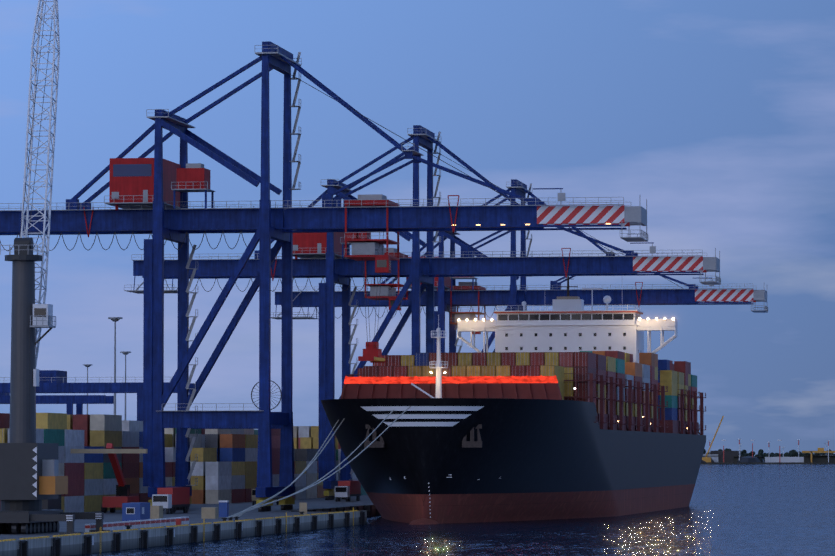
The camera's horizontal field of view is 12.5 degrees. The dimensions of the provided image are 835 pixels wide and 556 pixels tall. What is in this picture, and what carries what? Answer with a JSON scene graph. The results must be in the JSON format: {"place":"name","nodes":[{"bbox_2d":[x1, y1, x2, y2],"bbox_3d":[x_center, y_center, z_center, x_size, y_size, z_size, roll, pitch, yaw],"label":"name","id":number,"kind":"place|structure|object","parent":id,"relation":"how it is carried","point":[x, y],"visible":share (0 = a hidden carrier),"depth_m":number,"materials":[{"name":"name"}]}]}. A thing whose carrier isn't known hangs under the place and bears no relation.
{"place":"outdoors","nodes":[
{"label":"outdoors","id":0,"kind":"place"},
{"bbox_2d":[0,495,379,555],"bbox_3d":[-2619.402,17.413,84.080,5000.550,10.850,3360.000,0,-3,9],"label":"quay ground","id":1,"kind":"structure","parent":0,"point":[322,513],"depth_m":501.62,"materials":[{"name":"concrete"}]},
{"bbox_2d":[0,0,109,534],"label":"mobile harbour crane","id":2,"kind":"object","parent":1,"relation":"on","point":[30,479],"visible":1,"depth_m":441.68,"materials":[{"name":"metal"}]},
{"bbox_2d":[0,317,360,531],"bbox_3d":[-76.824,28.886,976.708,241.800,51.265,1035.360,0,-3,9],"label":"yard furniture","id":3,"kind":"object","parent":1,"relation":"on","point":[136,513],"visible":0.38,"depth_m":597.82,"materials":[{"name":"metal"}]},
{"bbox_2d":[0,413,366,511],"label":"container stacks","id":4,"kind":"object","parent":1,"relation":"on","point":[225,467],"visible":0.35,"depth_m":670.07,"materials":[{"name":"paint"}]},
{"bbox_2d":[226,406,410,517],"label":"mooring lines","id":5,"kind":"object","parent":1,"relation":"on","point":[256,506],"visible":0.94,"depth_m":565.47,"materials":[{"name":"fabric"}]},
{"bbox_2d":[0,41,647,511],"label":"crane","id":6,"kind":"object","parent":1,"relation":"on","point":[148,195],"visible":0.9,"depth_m":617.81,"materials":[{"name":"metal"}]},
{"bbox_2d":[124,125,720,499],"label":"crane","id":7,"kind":"object","parent":1,"relation":"on","point":[320,254],"visible":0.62,"depth_m":774.02,"materials":[{"name":"metal"}]},
{"bbox_2d":[271,179,767,352],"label":"crane","id":8,"kind":"object","parent":1,"relation":"on","point":[449,295],"visible":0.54,"depth_m":925.55,"materials":[{"name":"metal"}]},
{"bbox_2d":[0,0,834,455],"label":"sky","id":9,"kind":"structure","parent":0,"point":[719,115],"materials":[{"name":"blue"}]},
{"bbox_2d":[70,460,834,555],"bbox_3d":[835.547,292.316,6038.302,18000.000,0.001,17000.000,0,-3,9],"label":"water","id":10,"kind":"structure","parent":0,"point":[759,510],"depth_m":534.61,"materials":[{"name":"blue liquid"}]},
{"bbox_2d":[321,276,705,524],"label":"container ship","id":11,"kind":"object","parent":10,"relation":"on","point":[568,407],"visible":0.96,"depth_m":643.47,"materials":[{"name":"paint"}]},
{"bbox_2d":[701,416,834,463],"bbox_3d":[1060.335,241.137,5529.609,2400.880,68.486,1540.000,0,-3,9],"label":"shore land","id":12,"kind":"structure","parent":0,"point":[730,456],"depth_m":4902.03,"materials":[{"name":"grey plant"}]}
]}

